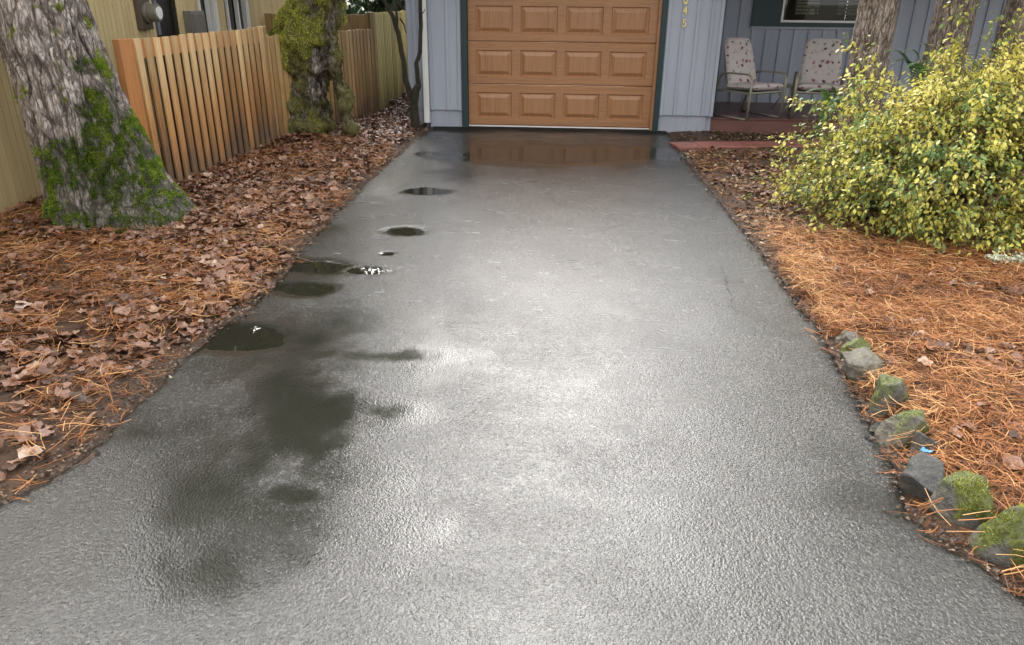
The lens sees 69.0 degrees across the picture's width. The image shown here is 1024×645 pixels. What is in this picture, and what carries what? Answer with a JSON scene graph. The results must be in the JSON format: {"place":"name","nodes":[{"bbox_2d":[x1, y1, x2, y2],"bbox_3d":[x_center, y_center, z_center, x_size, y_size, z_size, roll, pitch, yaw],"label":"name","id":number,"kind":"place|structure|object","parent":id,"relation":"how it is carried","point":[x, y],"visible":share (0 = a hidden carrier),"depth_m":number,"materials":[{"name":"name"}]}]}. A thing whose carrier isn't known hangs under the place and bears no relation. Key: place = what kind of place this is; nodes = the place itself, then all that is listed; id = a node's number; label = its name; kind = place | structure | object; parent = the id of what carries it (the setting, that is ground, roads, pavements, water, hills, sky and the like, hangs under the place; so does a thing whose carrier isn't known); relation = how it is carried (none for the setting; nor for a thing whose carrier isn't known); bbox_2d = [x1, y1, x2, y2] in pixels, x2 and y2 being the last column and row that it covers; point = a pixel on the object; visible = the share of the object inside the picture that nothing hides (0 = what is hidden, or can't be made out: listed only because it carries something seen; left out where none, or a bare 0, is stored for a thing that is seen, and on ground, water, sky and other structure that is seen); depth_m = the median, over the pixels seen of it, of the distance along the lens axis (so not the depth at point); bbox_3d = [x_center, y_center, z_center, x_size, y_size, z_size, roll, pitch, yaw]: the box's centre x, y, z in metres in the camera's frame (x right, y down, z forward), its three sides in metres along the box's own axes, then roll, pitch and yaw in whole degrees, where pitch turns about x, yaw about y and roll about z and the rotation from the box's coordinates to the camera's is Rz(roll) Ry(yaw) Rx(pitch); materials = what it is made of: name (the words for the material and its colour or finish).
{"place":"outdoors","nodes":[
{"label":"outdoors","id":0,"kind":"place"},
{"bbox_2d":[0,126,1023,644],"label":"driveway","id":1,"kind":"structure","parent":0,"point":[504,402],"depth_m":2.78,"materials":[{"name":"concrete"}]},
{"bbox_2d":[198,324,283,350],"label":"puddle","id":2,"kind":"object","parent":1,"relation":"on","point":[243,338],"visible":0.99,"depth_m":3.78,"materials":[{"name":"black liquid"}]},
{"bbox_2d":[271,282,334,295],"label":"puddle","id":3,"kind":"object","parent":1,"relation":"on","point":[305,289],"visible":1,"depth_m":4.44,"materials":[{"name":"black liquid"}]},
{"bbox_2d":[289,259,346,273],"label":"puddle","id":4,"kind":"object","parent":1,"relation":"on","point":[315,267],"visible":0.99,"depth_m":4.80,"materials":[{"name":"black liquid"}]},
{"bbox_2d":[347,267,386,274],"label":"puddle","id":5,"kind":"object","parent":1,"relation":"on","point":[366,271],"visible":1,"depth_m":4.74,"materials":[{"name":"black liquid"}]},
{"bbox_2d":[391,228,422,235],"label":"puddle","id":6,"kind":"object","parent":1,"relation":"on","point":[406,231],"visible":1,"depth_m":5.55,"materials":[{"name":"black liquid"}]},
{"bbox_2d":[404,187,448,194],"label":"puddle","id":7,"kind":"object","parent":1,"relation":"on","point":[425,191],"visible":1,"depth_m":6.70,"materials":[{"name":"black liquid"}]},
{"bbox_2d":[424,152,477,156],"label":"puddle","id":8,"kind":"object","parent":1,"relation":"on","point":[468,154],"visible":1,"depth_m":8.29,"materials":[{"name":"black liquid"}]},
{"bbox_2d":[459,146,690,163],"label":"puddle","id":9,"kind":"object","parent":1,"relation":"on","point":[541,154],"visible":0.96,"depth_m":8.33,"materials":[{"name":"black liquid"}]},
{"bbox_2d":[0,96,1023,597],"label":"ground","id":10,"kind":"structure","parent":0,"point":[20,470],"depth_m":3.82,"materials":[{"name":"soil"}]},
{"bbox_2d":[0,0,196,233],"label":"conifer tree","id":11,"kind":"object","parent":10,"relation":"on","point":[98,159],"visible":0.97,"depth_m":5.24,"materials":[{"name":"grey plant"}]},
{"bbox_2d":[0,0,285,213],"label":"neighbour house","id":12,"kind":"structure","parent":10,"relation":"on","point":[19,179],"depth_m":7.12,"materials":[{"name":"beige"}]},
{"bbox_2d":[133,0,162,29],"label":"electric meter","id":13,"kind":"object","parent":12,"relation":"attached to","point":[147,13],"visible":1,"depth_m":7.52,"materials":[{"name":"grey metal"}]},
{"bbox_2d":[156,0,185,141],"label":"door","id":14,"kind":"structure","parent":12,"relation":"in","point":[167,23],"depth_m":8.19,"materials":[{"name":"brown wood"}]},
{"bbox_2d":[183,11,206,64],"bbox_3d":[-3.652,-3.289,8.687,0.129,0.640,0.340,2,24,3],"label":"utility box","id":15,"kind":"object","parent":12,"relation":"attached to","point":[194,21],"visible":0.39,"depth_m":8.50,"materials":[{"name":"grey metal"}]},
{"bbox_2d":[197,0,220,32],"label":"window","id":16,"kind":"structure","parent":12,"relation":"in","point":[210,8],"depth_m":9.10,"materials":[{"name":"white paint"}]},
{"bbox_2d":[224,0,250,30],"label":"window","id":17,"kind":"structure","parent":12,"relation":"in","point":[237,11],"depth_m":9.86,"materials":[{"name":"white paint"}]},
{"bbox_2d":[112,26,277,182],"bbox_3d":[-2.895,-2.078,7.213,0.088,1.387,2.895,2,24,4],"label":"slat fence","id":18,"kind":"object","parent":10,"relation":"on","point":[231,95],"visible":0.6,"depth_m":6.92,"materials":[{"name":"brown wood"}]},
{"bbox_2d":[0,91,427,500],"bbox_3d":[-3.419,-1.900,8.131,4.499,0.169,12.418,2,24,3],"label":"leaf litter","id":19,"kind":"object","parent":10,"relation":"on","point":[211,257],"visible":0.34,"depth_m":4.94,"materials":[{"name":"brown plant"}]},
{"bbox_2d":[0,128,430,503],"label":"leaf crumbs","id":20,"kind":"object","parent":10,"relation":"on","point":[126,401],"visible":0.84,"depth_m":3.43,"materials":[{"name":"brown plant"}]},
{"bbox_2d":[267,0,359,135],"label":"burled tree","id":21,"kind":"object","parent":10,"relation":"on","point":[311,52],"visible":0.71,"depth_m":8.68,"materials":[{"name":"green plant"}]},
{"bbox_2d":[264,13,367,33],"bbox_3d":[-3.185,-3.803,11.008,2.270,1.415,0.062,2,24,3],"label":"plank fence","id":22,"kind":"object","parent":10,"relation":"on","point":[356,21],"visible":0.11,"depth_m":10.71,"materials":[{"name":"brown wood"}]},
{"bbox_2d":[267,29,376,135],"bbox_3d":[-2.401,-3.093,9.616,0.064,1.240,2.650,8,25,16],"label":"slat fence","id":23,"kind":"object","parent":10,"relation":"on","point":[357,49],"visible":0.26,"depth_m":10.03,"materials":[{"name":"brown wood"}]},
{"bbox_2d":[367,10,408,111],"bbox_3d":[-1.878,-4.519,12.707,0.088,1.497,4.275,2,24,3],"label":"slat fence","id":24,"kind":"object","parent":10,"relation":"on","point":[390,85],"visible":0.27,"depth_m":11.47,"materials":[{"name":"beige wood"}]},
{"bbox_2d":[381,0,424,130],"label":"tree","id":25,"kind":"object","parent":10,"relation":"on","point":[413,97],"visible":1,"depth_m":9.35,"materials":[{"name":"brown plant"}]},
{"bbox_2d":[405,0,1023,134],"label":"house","id":26,"kind":"structure","parent":10,"relation":"on","point":[654,65],"depth_m":9.77,"materials":[{"name":"grey wood"}]},
{"bbox_2d":[467,0,658,129],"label":"garage door","id":27,"kind":"structure","parent":26,"relation":"in","point":[603,61],"depth_m":9.68,"materials":[{"name":"brown wood"}]},
{"bbox_2d":[713,37,787,120],"bbox_3d":[3.129,-3.220,9.817,0.642,0.976,0.751,-12,26,-26],"label":"patio chair","id":28,"kind":"object","parent":26,"relation":"on","point":[740,72],"visible":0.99,"depth_m":9.80,"materials":[{"name":"beige fabric"}]},
{"bbox_2d":[772,83,797,111],"bbox_3d":[3.914,-3.189,10.569,0.480,0.342,0.480,2,24,3],"label":"side table","id":29,"kind":"object","parent":26,"relation":"on","point":[789,85],"visible":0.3,"depth_m":10.47,"materials":[{"name":"beige metal"}]},
{"bbox_2d":[750,0,859,26],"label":"window","id":30,"kind":"structure","parent":26,"relation":"in","point":[781,13],"depth_m":11.84,"materials":[{"name":"black glass"}]},
{"bbox_2d":[806,6,816,19],"bbox_3d":[4.509,-4.619,11.217,0.144,0.271,0.024,2,24,3],"label":"tap","id":31,"kind":"object","parent":26,"relation":"in","point":[814,7],"visible":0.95,"depth_m":11.19,"materials":[{"name":"black metal"}]},
{"bbox_2d":[788,38,845,118],"bbox_3d":[4.067,-3.217,9.832,0.642,0.976,0.751,8,25,16],"label":"patio chair","id":32,"kind":"object","parent":26,"relation":"on","point":[821,65],"visible":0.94,"depth_m":9.88,"materials":[{"name":"beige fabric"}]},
{"bbox_2d":[669,140,831,149],"bbox_3d":[3.214,-2.131,9.016,2.604,0.096,0.340,-2,24,-7],"label":"brick edging","id":33,"kind":"object","parent":10,"relation":"on","point":[703,144],"visible":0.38,"depth_m":8.90,"materials":[{"name":"red brick"}]},
{"bbox_2d":[804,85,845,134],"bbox_3d":[2.681,-1.829,6.471,0.411,0.434,0.233,-6,25,-16],"label":"fern","id":34,"kind":"object","parent":10,"relation":"on","point":[825,94],"visible":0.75,"depth_m":6.47,"materials":[{"name":"green plant"}]},
{"bbox_2d":[665,133,1023,595],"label":"leaf crumbs","id":35,"kind":"object","parent":10,"relation":"on","point":[898,474],"visible":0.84,"depth_m":3.59,"materials":[{"name":"brown dry leaf"}]},
{"bbox_2d":[669,130,1021,265],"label":"mulch","id":36,"kind":"object","parent":10,"relation":"on","point":[693,155],"visible":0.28,"depth_m":7.08,"materials":[{"name":"brown plant"}]},
{"bbox_2d":[835,330,859,347],"bbox_3d":[1.710,0.102,3.767,0.098,0.116,0.132,-14,28,-30],"label":"edging rock","id":37,"kind":"object","parent":10,"relation":"on","point":[850,335],"visible":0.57,"depth_m":3.75,"materials":[{"name":"grey stone"}]},
{"bbox_2d":[684,144,1023,595],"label":"needle litter","id":38,"kind":"object","parent":10,"relation":"on","point":[818,279],"visible":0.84,"depth_m":3.91,"materials":[{"name":"brown plant"}]},
{"bbox_2d":[984,248,1023,263],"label":"lichen branch","id":39,"kind":"object","parent":38,"relation":"on","point":[998,256],"visible":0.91,"depth_m":4.80,"materials":[{"name":"white plant"}]},
{"bbox_2d":[840,337,871,360],"bbox_3d":[1.664,0.157,3.622,0.134,0.168,0.132,-21,31,-40],"label":"edging rock","id":40,"kind":"object","parent":10,"relation":"on","point":[860,342],"visible":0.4,"depth_m":3.60,"materials":[{"name":"green stone"}]},
{"bbox_2d":[692,146,1023,480],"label":"leaf litter","id":41,"kind":"object","parent":10,"relation":"on","point":[940,343],"visible":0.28,"depth_m":4.23,"materials":[{"name":"plant"}]},
{"bbox_2d":[884,43,932,96],"bbox_3d":[3.541,-2.067,6.681,0.448,0.817,0.315,-9,25,-21],"label":"fern","id":42,"kind":"object","parent":41,"relation":"on","point":[913,65],"visible":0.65,"depth_m":6.59,"materials":[{"name":"green plant"}]},
{"bbox_2d":[826,0,899,171],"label":"tree","id":43,"kind":"object","parent":10,"relation":"on","point":[878,18],"visible":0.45,"depth_m":7.08,"materials":[{"name":"brown plant"}]},
{"bbox_2d":[842,347,884,382],"bbox_3d":[1.618,0.224,3.457,0.176,0.194,0.179,21,31,39],"label":"edging rock","id":44,"kind":"object","parent":10,"relation":"on","point":[857,361],"visible":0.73,"depth_m":3.40,"materials":[{"name":"grey stone"}]},
{"bbox_2d":[870,421,880,434],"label":"edging rock","id":45,"kind":"object","parent":10,"relation":"on","point":[874,426],"visible":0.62,"depth_m":3.02,"materials":[{"name":"grey stone"}]},
{"bbox_2d":[742,0,1023,255],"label":"shrub","id":46,"kind":"object","parent":10,"relation":"on","point":[959,186],"visible":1,"depth_m":5.28,"materials":[{"name":"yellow plant"}]},
{"bbox_2d":[868,374,909,417],"bbox_3d":[1.601,0.340,3.170,0.160,0.258,0.140,-20,31,-39],"label":"edging rock","id":47,"kind":"object","parent":10,"relation":"on","point":[894,388],"visible":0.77,"depth_m":3.12,"materials":[{"name":"green stone"}]},
{"bbox_2d":[874,409,929,448],"bbox_3d":[1.548,0.435,2.967,0.192,0.206,0.158,-2,24,-6],"label":"edging rock","id":48,"kind":"object","parent":10,"relation":"on","point":[905,422],"visible":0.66,"depth_m":2.91,"materials":[{"name":"stone"}]},
{"bbox_2d":[898,452,944,500],"bbox_3d":[1.464,0.582,2.624,0.151,0.219,0.149,-9,25,-21],"label":"edging rock","id":49,"kind":"object","parent":10,"relation":"on","point":[922,472],"visible":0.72,"depth_m":2.60,"materials":[{"name":"grey stone"}]},
{"bbox_2d":[920,447,932,453],"bbox_3d":[1.491,0.460,2.671,0.040,0.018,0.034,-6,24,-14],"label":"plastic scrap","id":50,"kind":"object","parent":49,"relation":"on","point":[923,449],"visible":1,"depth_m":2.67,"materials":[{"name":"blue plastic"}]},
{"bbox_2d":[908,431,938,458],"bbox_3d":[1.561,0.498,2.832,0.102,0.181,0.076,2,24,3],"label":"edging rock","id":51,"kind":"object","parent":10,"relation":"on","point":[920,438],"visible":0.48,"depth_m":2.80,"materials":[{"name":"grey stone"}]},
{"bbox_2d":[917,0,979,163],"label":"tree","id":52,"kind":"object","parent":10,"relation":"on","point":[935,37],"visible":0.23,"depth_m":7.39,"materials":[{"name":"brown plant"}]},
{"bbox_2d":[928,470,998,528],"bbox_3d":[1.528,0.623,2.513,0.164,0.254,0.213,-15,28,-31],"label":"edging rock","id":53,"kind":"object","parent":10,"relation":"on","point":[967,492],"visible":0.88,"depth_m":2.47,"materials":[{"name":"green stone"}]},
{"bbox_2d":[964,0,1023,143],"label":"tree","id":54,"kind":"object","parent":10,"relation":"on","point":[1010,10],"visible":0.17,"depth_m":7.20,"materials":[{"name":"brown plant"}]},
{"bbox_2d":[967,502,1023,567],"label":"edging rock","id":55,"kind":"object","parent":10,"relation":"on","point":[1003,533],"visible":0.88,"depth_m":2.31,"materials":[{"name":"green stone"}]},
{"bbox_2d":[346,0,846,85],"bbox_3d":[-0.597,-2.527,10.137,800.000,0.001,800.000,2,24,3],"label":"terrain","id":56,"kind":"structure","parent":0,"point":[348,3],"depth_m":32.27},
{"bbox_2d":[344,0,492,41],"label":"evergreen tree","id":57,"kind":"object","parent":56,"relation":"on","point":[376,5],"visible":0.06,"depth_m":17.10,"materials":[{"name":"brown plant"}]},
{"bbox_2d":[346,0,844,42],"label":"tree line","id":58,"kind":"object","parent":56,"relation":"on","point":[354,7],"depth_m":26.79,"materials":[{"name":"green plant"}]}
]}

